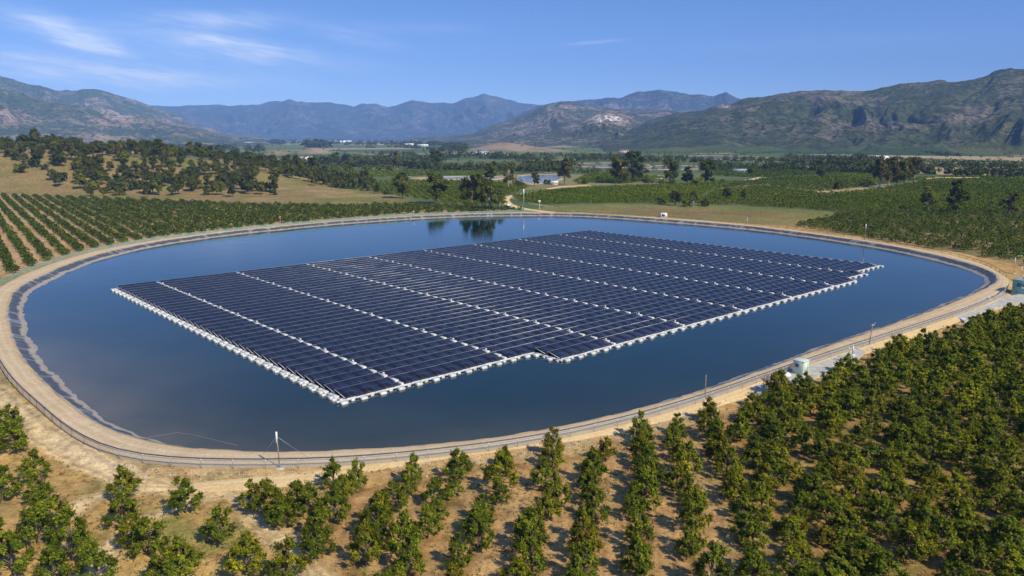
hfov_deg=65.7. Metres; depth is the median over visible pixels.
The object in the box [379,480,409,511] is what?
orchard tree
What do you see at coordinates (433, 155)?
broadleaf tree
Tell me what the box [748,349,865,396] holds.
concrete apron
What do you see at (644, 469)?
orchard tree
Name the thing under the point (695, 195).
broadleaf tree
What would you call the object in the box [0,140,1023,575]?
ground
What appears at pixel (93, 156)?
oak tree
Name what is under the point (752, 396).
orchard tree
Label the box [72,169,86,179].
oak tree
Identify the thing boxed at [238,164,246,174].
oak tree
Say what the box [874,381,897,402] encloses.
orchard tree
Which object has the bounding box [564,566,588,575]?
orchard tree
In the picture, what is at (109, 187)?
oak tree
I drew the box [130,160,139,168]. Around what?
oak tree
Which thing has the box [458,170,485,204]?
broadleaf tree
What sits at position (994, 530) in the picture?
orchard tree
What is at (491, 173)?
broadleaf tree
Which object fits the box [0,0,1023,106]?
sky
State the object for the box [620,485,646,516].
orchard tree
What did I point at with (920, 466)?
orchard tree
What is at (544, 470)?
orchard tree
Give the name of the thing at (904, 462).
orchard tree
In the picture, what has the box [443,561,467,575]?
orchard tree
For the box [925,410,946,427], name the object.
orchard tree
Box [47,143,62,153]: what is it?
oak tree
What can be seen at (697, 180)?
shrub
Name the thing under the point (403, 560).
orchard tree
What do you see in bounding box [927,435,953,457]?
orchard tree
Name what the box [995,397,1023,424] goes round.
orchard tree
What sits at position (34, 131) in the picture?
oak tree
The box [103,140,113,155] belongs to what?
oak tree
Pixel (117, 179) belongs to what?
oak tree
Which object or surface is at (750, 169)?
broadleaf tree
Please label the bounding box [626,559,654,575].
orchard tree
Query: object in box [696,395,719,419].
orchard tree
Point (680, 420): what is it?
orchard tree
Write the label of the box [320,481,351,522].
orchard tree
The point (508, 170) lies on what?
broadleaf tree
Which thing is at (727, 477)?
orchard tree
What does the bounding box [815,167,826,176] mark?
broadleaf tree
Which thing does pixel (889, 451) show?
orchard tree
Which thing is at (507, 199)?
dirt road
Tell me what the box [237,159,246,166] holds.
oak tree
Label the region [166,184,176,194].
oak tree
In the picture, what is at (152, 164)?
oak tree
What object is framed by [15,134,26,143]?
oak tree
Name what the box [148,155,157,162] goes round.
oak tree
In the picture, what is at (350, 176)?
oak tree
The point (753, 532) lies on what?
orchard tree
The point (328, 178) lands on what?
oak tree
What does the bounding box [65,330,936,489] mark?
loose stones
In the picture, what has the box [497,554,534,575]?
orchard tree
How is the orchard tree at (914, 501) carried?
on the ground at (48, 436)
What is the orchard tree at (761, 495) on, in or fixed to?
on the ground at (48, 436)
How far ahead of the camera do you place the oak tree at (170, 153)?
715.76 m
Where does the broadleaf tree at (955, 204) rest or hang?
on the ground at (48, 436)
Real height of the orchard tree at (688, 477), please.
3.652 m
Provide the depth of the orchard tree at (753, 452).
95.78 m
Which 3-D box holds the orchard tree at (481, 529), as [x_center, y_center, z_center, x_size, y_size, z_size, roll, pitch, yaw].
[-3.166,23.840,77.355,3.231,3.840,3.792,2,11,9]
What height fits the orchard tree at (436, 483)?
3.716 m
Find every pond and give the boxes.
[420,176,504,178]
[518,174,561,182]
[581,163,649,166]
[646,165,699,168]
[684,155,767,158]
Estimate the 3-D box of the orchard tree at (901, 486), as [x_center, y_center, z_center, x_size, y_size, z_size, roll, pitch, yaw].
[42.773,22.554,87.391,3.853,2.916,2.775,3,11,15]
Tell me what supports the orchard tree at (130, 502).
on the ground at (48, 436)
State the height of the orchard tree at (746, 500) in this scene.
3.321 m
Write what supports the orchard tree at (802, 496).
on the ground at (48, 436)
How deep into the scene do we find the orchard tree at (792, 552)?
73.21 m
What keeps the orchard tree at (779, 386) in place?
on the ground at (48, 436)
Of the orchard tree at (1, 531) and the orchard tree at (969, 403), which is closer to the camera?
the orchard tree at (1, 531)
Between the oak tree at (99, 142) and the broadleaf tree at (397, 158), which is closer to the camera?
the oak tree at (99, 142)
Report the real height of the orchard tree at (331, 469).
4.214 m
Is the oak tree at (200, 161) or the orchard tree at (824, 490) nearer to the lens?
the orchard tree at (824, 490)
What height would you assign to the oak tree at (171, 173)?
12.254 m
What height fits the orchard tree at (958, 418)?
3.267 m
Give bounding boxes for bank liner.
[5,213,996,451]
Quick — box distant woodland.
[168,138,1023,186]
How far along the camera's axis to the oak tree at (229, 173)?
635.31 m
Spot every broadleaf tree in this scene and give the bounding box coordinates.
[214,144,225,150]
[300,139,316,147]
[307,157,317,166]
[311,139,324,147]
[320,140,333,147]
[331,152,338,164]
[362,180,370,190]
[372,182,381,190]
[392,151,401,169]
[392,170,409,197]
[425,171,452,203]
[429,150,441,164]
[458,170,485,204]
[478,178,503,211]
[483,161,497,179]
[497,188,505,208]
[502,162,513,187]
[531,172,539,185]
[557,157,571,184]
[610,157,630,183]
[623,149,646,180]
[662,158,679,178]
[668,190,684,205]
[680,166,693,181]
[689,189,698,205]
[698,159,717,183]
[722,187,732,195]
[741,189,747,196]
[746,166,755,174]
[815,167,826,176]
[832,180,843,190]
[869,153,892,186]
[883,156,899,185]
[891,160,909,183]
[900,158,912,182]
[907,156,924,180]
[920,186,937,208]
[946,179,970,213]
[997,190,1020,212]
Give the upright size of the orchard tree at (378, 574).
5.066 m
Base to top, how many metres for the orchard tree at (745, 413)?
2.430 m
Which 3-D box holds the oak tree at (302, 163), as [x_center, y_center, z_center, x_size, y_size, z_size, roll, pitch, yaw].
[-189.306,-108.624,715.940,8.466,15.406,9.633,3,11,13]
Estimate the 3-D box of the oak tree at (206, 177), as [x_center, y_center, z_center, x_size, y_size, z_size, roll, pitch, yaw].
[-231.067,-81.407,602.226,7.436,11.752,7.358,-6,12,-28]
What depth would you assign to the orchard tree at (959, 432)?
98.25 m
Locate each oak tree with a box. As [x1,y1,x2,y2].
[0,140,6,150]
[2,147,17,156]
[4,136,11,143]
[9,151,21,159]
[11,144,20,152]
[12,164,21,171]
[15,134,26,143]
[17,162,28,173]
[18,146,26,152]
[22,153,28,160]
[26,126,43,142]
[27,133,39,145]
[28,142,46,152]
[30,150,42,165]
[36,147,45,154]
[39,163,48,169]
[41,135,53,146]
[46,169,55,179]
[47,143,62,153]
[47,150,57,164]
[49,139,58,145]
[50,137,64,144]
[53,148,66,166]
[53,171,64,183]
[64,144,75,159]
[70,162,83,169]
[72,138,83,146]
[72,149,82,160]
[72,155,82,165]
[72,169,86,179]
[73,174,86,188]
[75,143,81,149]
[79,157,93,175]
[82,144,89,155]
[82,184,90,190]
[85,156,96,169]
[85,187,94,195]
[86,180,100,189]
[89,166,98,180]
[90,143,96,152]
[91,153,104,162]
[92,163,105,173]
[94,140,105,152]
[94,154,104,162]
[96,171,107,181]
[98,144,104,153]
[98,187,108,195]
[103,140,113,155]
[103,171,125,187]
[106,161,113,170]
[106,182,114,192]
[109,140,117,151]
[112,149,121,160]
[113,185,126,195]
[114,146,123,151]
[117,140,126,148]
[117,150,130,160]
[118,157,129,168]
[118,165,132,179]
[121,180,128,186]
[125,178,143,189]
[127,139,138,151]
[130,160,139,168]
[131,169,141,178]
[132,145,141,156]
[138,139,148,143]
[139,142,150,151]
[139,158,149,171]
[140,151,149,157]
[141,168,161,193]
[142,186,150,197]
[143,147,156,155]
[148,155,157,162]
[149,142,161,158]
[149,159,155,169]
[149,177,162,192]
[153,138,162,147]
[155,165,162,172]
[158,154,170,167]
[159,171,171,183]
[160,145,168,154]
[164,159,176,172]
[165,148,175,156]
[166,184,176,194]
[167,169,174,180]
[173,181,182,193]
[175,156,184,166]
[175,172,187,178]
[177,173,186,188]
[178,150,186,158]
[184,141,195,157]
[184,166,193,172]
[185,175,199,190]
[185,178,196,189]
[187,170,200,179]
[188,159,194,166]
[194,142,201,158]
[194,180,202,188]
[197,157,202,166]
[197,161,212,174]
[198,145,206,160]
[201,185,213,194]
[202,174,211,185]
[205,145,213,159]
[210,149,215,158]
[210,162,220,171]
[211,179,217,186]
[214,171,221,180]
[215,167,223,172]
[215,181,227,194]
[219,150,224,157]
[220,173,231,183]
[223,154,229,164]
[225,169,240,175]
[225,180,236,196]
[228,170,240,189]
[230,149,239,160]
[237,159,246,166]
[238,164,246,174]
[238,172,249,192]
[243,167,255,179]
[243,180,252,191]
[244,152,255,158]
[248,161,259,172]
[252,168,259,178]
[256,153,265,161]
[256,181,265,193]
[261,158,270,170]
[267,173,279,188]
[268,164,280,173]
[269,189,277,194]
[270,156,278,164]
[283,160,291,168]
[283,167,289,173]
[287,163,296,175]
[291,154,300,169]
[295,169,302,176]
[296,157,308,165]
[297,160,305,174]
[302,167,308,175]
[306,167,317,179]
[310,175,317,183]
[312,161,323,170]
[317,172,326,182]
[321,165,328,171]
[324,175,330,184]
[330,164,341,174]
[330,174,340,187]
[343,165,355,177]
[344,173,355,179]
[357,170,368,183]
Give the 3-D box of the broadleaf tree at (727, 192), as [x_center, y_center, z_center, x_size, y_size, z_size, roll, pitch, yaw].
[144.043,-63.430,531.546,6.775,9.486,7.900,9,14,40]
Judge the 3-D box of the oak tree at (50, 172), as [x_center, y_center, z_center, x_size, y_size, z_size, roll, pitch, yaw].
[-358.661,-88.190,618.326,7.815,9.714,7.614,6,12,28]
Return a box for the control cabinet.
[791,357,809,375]
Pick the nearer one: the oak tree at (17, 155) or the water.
the water
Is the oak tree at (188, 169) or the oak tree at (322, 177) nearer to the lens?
the oak tree at (188, 169)
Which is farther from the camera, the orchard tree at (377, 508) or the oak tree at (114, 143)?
the oak tree at (114, 143)
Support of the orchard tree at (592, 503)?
on the ground at (48, 436)
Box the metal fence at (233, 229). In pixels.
[0,210,530,283]
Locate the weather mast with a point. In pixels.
(853, 349)
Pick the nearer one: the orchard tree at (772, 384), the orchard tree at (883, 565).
the orchard tree at (883, 565)
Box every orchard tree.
[0,408,26,439]
[0,421,29,452]
[0,463,25,499]
[0,517,22,543]
[0,529,38,573]
[2,403,24,424]
[13,446,52,478]
[13,501,59,543]
[18,474,53,500]
[18,480,77,527]
[29,536,73,575]
[42,509,105,564]
[71,540,126,575]
[100,492,142,530]
[104,463,143,497]
[111,511,153,549]
[125,516,172,560]
[136,546,185,575]
[158,534,205,575]
[166,473,204,513]
[197,502,237,543]
[219,530,266,574]
[234,478,263,509]
[246,476,283,512]
[261,484,293,521]
[262,496,299,527]
[264,534,314,575]
[284,478,306,511]
[288,480,325,516]
[297,522,336,559]
[298,497,336,538]
[316,456,347,489]
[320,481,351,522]
[329,473,355,497]
[346,457,368,490]
[346,518,385,566]
[357,488,397,529]
[361,501,394,541]
[362,570,393,575]
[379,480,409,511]
[382,507,422,556]
[384,566,399,575]
[389,533,425,575]
[399,450,425,481]
[399,472,419,496]
[413,501,446,536]
[419,476,450,509]
[428,496,451,521]
[441,448,471,478]
[442,474,465,498]
[443,530,473,569]
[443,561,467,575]
[458,452,474,471]
[458,502,495,539]
[463,514,496,550]
[469,491,495,523]
[482,447,520,488]
[487,481,512,506]
[493,449,514,474]
[494,445,514,460]
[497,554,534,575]
[504,507,550,553]
[511,535,550,575]
[512,505,545,535]
[529,456,563,488]
[534,486,561,520]
[538,438,568,466]
[539,425,565,452]
[545,479,572,506]
[564,537,600,575]
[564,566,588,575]
[565,515,605,560]
[569,504,599,540]
[576,467,596,486]
[578,451,596,468]
[578,469,608,504]
[580,445,610,480]
[583,485,610,521]
[596,436,618,460]
[617,532,658,573]
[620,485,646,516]
[621,503,657,544]
[623,473,662,511]
[624,532,654,555]
[625,429,646,459]
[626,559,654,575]
[627,410,654,437]
[629,446,666,487]
[629,461,658,496]
[630,421,655,445]
[630,438,660,467]
[660,425,683,449]
[662,464,692,491]
[664,440,687,460]
[667,412,685,429]
[667,422,688,439]
[670,438,702,474]
[672,530,700,559]
[673,517,708,552]
[674,473,702,499]
[675,483,717,533]
[683,483,710,509]
[691,537,735,575]
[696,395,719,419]
[696,405,725,432]
[698,432,716,449]
[702,427,736,459]
[704,418,730,442]
[711,443,744,475]
[718,468,747,498]
[721,469,751,500]
[725,410,755,440]
[726,423,748,441]
[728,511,760,539]
[729,491,755,519]
[731,551,774,575]
[735,408,753,423]
[736,403,753,418]
[736,440,763,467]
[736,516,772,550]
[740,539,771,575]
[742,389,757,405]
[742,434,767,455]
[747,397,768,418]
[747,461,780,486]
[747,475,775,499]
[747,484,780,514]
[748,505,780,534]
[753,390,776,411]
[753,408,778,426]
[755,412,787,440]
[755,452,791,486]
[757,436,794,472]
[759,412,787,429]
[760,420,793,448]
[762,370,790,394]
[763,570,781,575]
[765,368,796,396]
[765,384,782,397]
[765,388,791,417]
[774,512,805,537]
[774,539,822,572]
[776,388,796,406]
[776,411,795,434]
[779,507,811,531]
[779,559,818,575]
[783,530,813,560]
[786,398,810,417]
[786,459,806,481]
[786,489,819,517]
[789,405,806,424]
[789,423,822,454]
[789,473,815,495]
[790,422,812,442]
[791,473,834,504]
[792,382,823,406]
[795,371,818,395]
[797,386,824,413]
[802,568,825,575]
[806,431,837,460]
[806,524,839,544]
[809,493,847,527]
[810,464,840,492]
[811,459,836,478]
[812,401,846,428]
[815,380,839,399]
[815,403,847,426]
[815,412,843,437]
[816,382,831,401]
[816,489,835,512]
[817,398,835,411]
[817,456,847,472]
[820,519,859,549]
[820,544,847,568]
[821,556,859,575]
[822,563,840,575]
[825,450,847,478]
[827,503,867,541]
[829,386,863,403]
[831,390,849,407]
[831,487,855,509]
[832,431,861,455]
[836,391,866,420]
[836,445,870,471]
[837,464,869,483]
[837,532,884,575]
[840,477,870,506]
[841,380,862,394]
[843,548,889,575]
[845,388,866,414]
[849,419,875,442]
[852,491,888,518]
[857,389,888,417]
[859,439,887,464]
[859,496,906,542]
[862,546,910,575]
[863,471,902,502]
[864,410,885,436]
[870,542,893,560]
[872,441,902,467]
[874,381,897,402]
[875,460,906,483]
[877,423,921,450]
[878,416,906,439]
[882,426,904,442]
[882,480,916,503]
[882,516,942,561]
[885,399,898,412]
[885,466,911,490]
[886,394,921,421]
[887,401,912,418]
[887,442,923,466]
[888,453,919,476]
[897,490,943,520]
[897,523,944,557]
[901,495,946,530]
[902,412,923,428]
[904,418,927,443]
[905,410,932,436]
[906,394,935,416]
[907,461,926,477]
[914,469,944,493]
[915,406,927,418]
[915,424,953,461]
[915,481,944,501]
[917,460,945,476]
[920,383,951,409]
[922,460,943,480]
[924,393,941,411]
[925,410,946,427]
[925,514,962,548]
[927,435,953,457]
[931,559,973,575]
[934,484,977,519]
[935,413,961,433]
[937,403,962,424]
[939,389,969,418]
[939,466,972,490]
[940,428,974,456]
[941,542,978,568]
[944,444,981,470]
[944,537,995,575]
[949,507,987,543]
[950,501,986,526]
[955,390,979,413]
[955,427,985,449]
[959,416,979,429]
[959,522,985,544]
[961,485,987,510]
[962,427,985,443]
[964,398,999,421]
[965,419,986,442]
[969,443,1003,474]
[969,459,1011,488]
[972,426,1002,448]
[973,461,1022,493]
[978,485,1012,514]
[979,572,994,575]
[980,410,1009,428]
[980,415,1003,430]
[981,421,1010,443]
[981,512,1023,557]
[981,515,1006,546]
[984,538,1023,563]
[991,549,1023,575]
[993,558,1023,575]
[994,434,1022,451]
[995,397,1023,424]
[995,489,1023,517]
[996,440,1023,467]
[996,457,1021,484]
[1003,435,1023,449]
[1006,500,1023,524]
[1010,418,1023,444]
[1013,411,1023,427]
[1013,426,1023,433]
[1015,462,1023,480]
[1019,479,1023,492]
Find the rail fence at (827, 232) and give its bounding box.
[576,211,1006,276]
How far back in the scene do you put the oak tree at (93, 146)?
701.06 m
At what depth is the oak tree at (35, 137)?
723.46 m
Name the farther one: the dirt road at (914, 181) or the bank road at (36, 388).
the dirt road at (914, 181)
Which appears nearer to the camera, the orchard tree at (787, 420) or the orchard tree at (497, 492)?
the orchard tree at (497, 492)
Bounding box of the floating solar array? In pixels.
[110,230,883,404]
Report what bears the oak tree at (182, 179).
on the ground at (48, 436)
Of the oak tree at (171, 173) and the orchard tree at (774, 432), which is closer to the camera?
the orchard tree at (774, 432)
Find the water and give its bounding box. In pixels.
[22,216,985,450]
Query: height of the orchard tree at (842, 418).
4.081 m
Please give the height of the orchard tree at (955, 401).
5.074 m
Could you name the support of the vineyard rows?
on the ground at (48, 436)
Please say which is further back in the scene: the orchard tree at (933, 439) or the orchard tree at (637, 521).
the orchard tree at (933, 439)
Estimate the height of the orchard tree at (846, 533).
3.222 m
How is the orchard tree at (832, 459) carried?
on the ground at (48, 436)
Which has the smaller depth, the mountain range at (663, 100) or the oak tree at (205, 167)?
the oak tree at (205, 167)
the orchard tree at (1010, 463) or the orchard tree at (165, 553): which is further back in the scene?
the orchard tree at (1010, 463)
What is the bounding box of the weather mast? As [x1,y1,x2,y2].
[848,346,857,363]
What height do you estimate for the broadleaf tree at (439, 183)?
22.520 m
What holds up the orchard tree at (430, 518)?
on the ground at (48, 436)
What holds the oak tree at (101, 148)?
on the ground at (48, 436)
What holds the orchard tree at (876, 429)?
on the ground at (48, 436)
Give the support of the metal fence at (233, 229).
on the bank road at (36, 388)
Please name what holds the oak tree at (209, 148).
on the ground at (48, 436)
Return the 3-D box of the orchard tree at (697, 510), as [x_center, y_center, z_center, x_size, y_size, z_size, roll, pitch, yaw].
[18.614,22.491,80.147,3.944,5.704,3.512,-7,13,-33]
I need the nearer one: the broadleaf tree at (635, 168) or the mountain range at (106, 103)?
the broadleaf tree at (635, 168)
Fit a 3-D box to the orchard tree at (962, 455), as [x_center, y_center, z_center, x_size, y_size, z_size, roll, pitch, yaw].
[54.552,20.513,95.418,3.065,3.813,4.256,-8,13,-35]
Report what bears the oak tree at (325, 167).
on the ground at (48, 436)
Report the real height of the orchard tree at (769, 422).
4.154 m
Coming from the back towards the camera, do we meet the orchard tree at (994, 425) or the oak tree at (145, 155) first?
the oak tree at (145, 155)
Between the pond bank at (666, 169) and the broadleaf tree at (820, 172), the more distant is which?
the pond bank at (666, 169)
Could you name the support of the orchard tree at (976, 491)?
on the ground at (48, 436)
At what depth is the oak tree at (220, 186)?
568.42 m
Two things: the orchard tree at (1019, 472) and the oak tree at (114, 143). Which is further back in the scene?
the oak tree at (114, 143)
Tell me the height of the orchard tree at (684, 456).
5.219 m
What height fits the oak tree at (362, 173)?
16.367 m
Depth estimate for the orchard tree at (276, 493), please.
81.41 m
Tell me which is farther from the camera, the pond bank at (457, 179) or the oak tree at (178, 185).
the pond bank at (457, 179)
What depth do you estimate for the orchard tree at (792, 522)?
78.71 m
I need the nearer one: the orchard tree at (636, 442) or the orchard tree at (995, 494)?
the orchard tree at (995, 494)
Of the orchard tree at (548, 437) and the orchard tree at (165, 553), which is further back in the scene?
the orchard tree at (548, 437)
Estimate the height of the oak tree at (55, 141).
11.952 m
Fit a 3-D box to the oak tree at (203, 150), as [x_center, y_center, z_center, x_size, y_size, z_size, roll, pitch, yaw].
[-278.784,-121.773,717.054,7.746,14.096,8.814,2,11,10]
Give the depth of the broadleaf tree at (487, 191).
442.42 m
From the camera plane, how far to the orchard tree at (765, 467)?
89.72 m
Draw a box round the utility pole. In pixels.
[262,431,306,469]
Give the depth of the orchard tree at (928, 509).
80.15 m
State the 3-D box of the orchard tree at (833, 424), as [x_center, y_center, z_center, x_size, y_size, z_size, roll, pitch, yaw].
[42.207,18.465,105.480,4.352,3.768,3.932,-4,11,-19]
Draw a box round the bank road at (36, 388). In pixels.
[0,212,1008,468]
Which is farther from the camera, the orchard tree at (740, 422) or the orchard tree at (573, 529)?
the orchard tree at (740, 422)
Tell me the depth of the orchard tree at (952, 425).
105.05 m
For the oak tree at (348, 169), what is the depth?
711.32 m
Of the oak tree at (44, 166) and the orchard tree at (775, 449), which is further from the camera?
the oak tree at (44, 166)
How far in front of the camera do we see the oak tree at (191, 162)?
667.21 m
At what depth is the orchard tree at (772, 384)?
122.15 m
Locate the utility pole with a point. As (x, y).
(279, 467)
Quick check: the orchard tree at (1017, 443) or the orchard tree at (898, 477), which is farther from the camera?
the orchard tree at (1017, 443)
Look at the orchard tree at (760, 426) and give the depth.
107.08 m
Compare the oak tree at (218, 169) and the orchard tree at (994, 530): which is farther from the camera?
the oak tree at (218, 169)
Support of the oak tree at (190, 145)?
on the ground at (48, 436)
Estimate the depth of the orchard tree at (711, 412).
106.22 m
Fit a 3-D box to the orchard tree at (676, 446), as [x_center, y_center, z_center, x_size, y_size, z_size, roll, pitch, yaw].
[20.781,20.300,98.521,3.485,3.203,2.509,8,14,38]
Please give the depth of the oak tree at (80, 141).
708.92 m
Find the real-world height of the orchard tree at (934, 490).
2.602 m
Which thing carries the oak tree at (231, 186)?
on the ground at (48, 436)
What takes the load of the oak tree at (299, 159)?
on the ground at (48, 436)
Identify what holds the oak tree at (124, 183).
on the ground at (48, 436)
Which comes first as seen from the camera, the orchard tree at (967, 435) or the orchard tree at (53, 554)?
the orchard tree at (53, 554)
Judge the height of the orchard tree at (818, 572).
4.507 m
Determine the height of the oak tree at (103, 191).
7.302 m
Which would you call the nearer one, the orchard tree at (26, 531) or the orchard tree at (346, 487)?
the orchard tree at (26, 531)
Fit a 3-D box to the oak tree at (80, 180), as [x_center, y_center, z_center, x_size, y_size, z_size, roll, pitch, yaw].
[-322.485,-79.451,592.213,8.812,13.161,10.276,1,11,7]
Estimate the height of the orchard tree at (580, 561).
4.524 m
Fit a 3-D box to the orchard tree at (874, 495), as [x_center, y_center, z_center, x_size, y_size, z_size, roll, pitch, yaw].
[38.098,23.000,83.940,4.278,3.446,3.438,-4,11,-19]
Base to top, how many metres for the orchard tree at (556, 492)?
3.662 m
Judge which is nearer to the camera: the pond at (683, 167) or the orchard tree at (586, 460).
the orchard tree at (586, 460)
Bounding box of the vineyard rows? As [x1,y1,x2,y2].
[323,165,1023,211]
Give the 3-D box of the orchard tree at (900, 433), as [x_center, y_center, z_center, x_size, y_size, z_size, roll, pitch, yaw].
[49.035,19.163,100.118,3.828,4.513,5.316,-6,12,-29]
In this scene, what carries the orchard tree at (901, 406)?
on the ground at (48, 436)
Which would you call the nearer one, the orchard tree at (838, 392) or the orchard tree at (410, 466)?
the orchard tree at (410, 466)
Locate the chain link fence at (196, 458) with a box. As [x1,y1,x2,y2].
[0,284,1008,468]
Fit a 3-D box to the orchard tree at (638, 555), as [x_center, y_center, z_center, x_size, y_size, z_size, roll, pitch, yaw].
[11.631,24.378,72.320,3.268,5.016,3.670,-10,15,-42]
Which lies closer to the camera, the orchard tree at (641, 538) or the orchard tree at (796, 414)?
the orchard tree at (641, 538)
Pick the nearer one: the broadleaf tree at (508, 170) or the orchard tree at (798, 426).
the orchard tree at (798, 426)
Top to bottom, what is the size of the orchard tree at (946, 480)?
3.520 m
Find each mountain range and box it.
[0,76,245,136]
[0,88,273,147]
[152,94,538,140]
[401,101,680,145]
[460,110,642,147]
[507,90,741,120]
[598,68,1023,156]
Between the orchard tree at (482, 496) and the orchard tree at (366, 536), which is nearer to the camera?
the orchard tree at (366, 536)
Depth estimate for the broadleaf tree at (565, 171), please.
689.21 m
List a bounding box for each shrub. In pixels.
[383,188,392,194]
[657,197,666,203]
[682,200,691,206]
[692,177,704,184]
[700,197,713,205]
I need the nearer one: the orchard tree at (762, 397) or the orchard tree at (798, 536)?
the orchard tree at (798, 536)
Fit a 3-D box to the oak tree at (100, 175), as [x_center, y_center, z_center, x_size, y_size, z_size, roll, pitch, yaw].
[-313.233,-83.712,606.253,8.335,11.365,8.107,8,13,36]
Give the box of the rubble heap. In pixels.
[762,373,770,381]
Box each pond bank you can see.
[410,176,502,179]
[517,174,562,184]
[573,163,650,167]
[645,165,688,169]
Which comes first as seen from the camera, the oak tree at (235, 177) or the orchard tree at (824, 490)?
the orchard tree at (824, 490)
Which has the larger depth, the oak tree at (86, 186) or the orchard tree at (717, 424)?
the oak tree at (86, 186)
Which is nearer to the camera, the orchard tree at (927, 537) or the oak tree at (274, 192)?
the orchard tree at (927, 537)
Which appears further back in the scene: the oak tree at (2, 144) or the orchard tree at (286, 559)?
the oak tree at (2, 144)
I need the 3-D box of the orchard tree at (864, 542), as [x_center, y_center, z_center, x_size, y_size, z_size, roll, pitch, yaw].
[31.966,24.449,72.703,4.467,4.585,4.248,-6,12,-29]
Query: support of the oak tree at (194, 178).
on the ground at (48, 436)
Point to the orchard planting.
(1006, 382)
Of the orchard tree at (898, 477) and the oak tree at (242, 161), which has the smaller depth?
the orchard tree at (898, 477)
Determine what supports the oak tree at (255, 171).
on the ground at (48, 436)
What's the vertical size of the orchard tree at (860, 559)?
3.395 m
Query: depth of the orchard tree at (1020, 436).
103.81 m
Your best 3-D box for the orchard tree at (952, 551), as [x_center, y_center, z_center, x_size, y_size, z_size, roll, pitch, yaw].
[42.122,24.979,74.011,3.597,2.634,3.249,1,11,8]
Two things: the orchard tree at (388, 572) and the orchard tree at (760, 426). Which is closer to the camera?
the orchard tree at (388, 572)
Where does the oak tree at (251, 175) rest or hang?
on the ground at (48, 436)
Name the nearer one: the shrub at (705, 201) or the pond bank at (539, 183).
the shrub at (705, 201)
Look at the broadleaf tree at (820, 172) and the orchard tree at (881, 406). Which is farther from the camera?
the broadleaf tree at (820, 172)
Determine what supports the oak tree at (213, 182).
on the ground at (48, 436)
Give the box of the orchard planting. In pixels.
[0,192,1023,412]
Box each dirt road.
[504,185,587,211]
[778,177,978,193]
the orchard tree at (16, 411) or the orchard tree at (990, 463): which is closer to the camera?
the orchard tree at (990, 463)
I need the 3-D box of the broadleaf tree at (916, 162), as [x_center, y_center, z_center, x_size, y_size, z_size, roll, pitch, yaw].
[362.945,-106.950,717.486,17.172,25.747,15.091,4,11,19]
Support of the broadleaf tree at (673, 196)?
on the ground at (48, 436)
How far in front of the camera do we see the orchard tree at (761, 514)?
80.31 m
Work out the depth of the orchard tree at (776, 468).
91.05 m
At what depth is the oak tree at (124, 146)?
743.19 m
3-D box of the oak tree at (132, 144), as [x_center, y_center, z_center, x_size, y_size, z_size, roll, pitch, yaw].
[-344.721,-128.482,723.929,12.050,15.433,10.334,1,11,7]
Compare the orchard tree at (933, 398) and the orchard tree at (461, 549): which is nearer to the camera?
the orchard tree at (461, 549)
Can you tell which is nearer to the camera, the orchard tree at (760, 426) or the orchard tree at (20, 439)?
the orchard tree at (20, 439)
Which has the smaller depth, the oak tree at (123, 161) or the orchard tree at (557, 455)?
the orchard tree at (557, 455)
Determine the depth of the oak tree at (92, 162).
639.34 m
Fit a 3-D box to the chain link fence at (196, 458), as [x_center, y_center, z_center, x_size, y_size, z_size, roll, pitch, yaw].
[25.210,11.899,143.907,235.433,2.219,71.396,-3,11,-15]
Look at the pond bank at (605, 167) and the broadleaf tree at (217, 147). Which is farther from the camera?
the broadleaf tree at (217, 147)
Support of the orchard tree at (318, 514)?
on the ground at (48, 436)
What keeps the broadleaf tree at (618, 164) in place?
on the ground at (48, 436)
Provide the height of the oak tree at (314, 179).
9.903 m
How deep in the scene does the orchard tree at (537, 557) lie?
72.35 m
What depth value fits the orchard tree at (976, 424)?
103.29 m
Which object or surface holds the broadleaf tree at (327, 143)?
on the ground at (48, 436)
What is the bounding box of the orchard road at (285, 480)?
[185,298,1000,493]
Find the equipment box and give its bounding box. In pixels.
[659,213,666,216]
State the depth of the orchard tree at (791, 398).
116.92 m
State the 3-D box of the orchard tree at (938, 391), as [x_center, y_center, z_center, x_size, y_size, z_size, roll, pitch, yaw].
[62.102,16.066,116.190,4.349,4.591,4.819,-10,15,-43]
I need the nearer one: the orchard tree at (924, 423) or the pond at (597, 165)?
the orchard tree at (924, 423)
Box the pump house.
[1010,275,1023,294]
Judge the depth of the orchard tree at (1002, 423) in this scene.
107.86 m
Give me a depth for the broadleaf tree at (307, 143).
3008.32 m
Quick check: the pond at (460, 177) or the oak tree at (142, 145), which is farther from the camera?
the pond at (460, 177)
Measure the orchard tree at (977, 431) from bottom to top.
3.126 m
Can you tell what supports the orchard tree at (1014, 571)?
on the ground at (48, 436)
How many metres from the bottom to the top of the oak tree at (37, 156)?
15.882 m
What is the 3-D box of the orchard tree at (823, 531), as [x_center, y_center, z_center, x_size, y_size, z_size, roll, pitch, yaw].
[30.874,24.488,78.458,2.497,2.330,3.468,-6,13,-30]
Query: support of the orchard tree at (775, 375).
on the ground at (48, 436)
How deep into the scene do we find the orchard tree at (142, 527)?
75.89 m
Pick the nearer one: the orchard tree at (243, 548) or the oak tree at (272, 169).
the orchard tree at (243, 548)
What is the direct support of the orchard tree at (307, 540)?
on the ground at (48, 436)
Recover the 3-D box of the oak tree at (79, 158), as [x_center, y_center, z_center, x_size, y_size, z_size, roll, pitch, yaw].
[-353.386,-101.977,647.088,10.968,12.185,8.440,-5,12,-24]
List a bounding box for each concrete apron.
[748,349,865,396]
[957,294,1023,322]
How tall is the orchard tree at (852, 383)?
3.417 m
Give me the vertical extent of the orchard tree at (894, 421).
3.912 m
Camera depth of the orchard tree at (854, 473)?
91.67 m
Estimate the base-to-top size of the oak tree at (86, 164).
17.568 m
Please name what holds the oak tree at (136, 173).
on the ground at (48, 436)

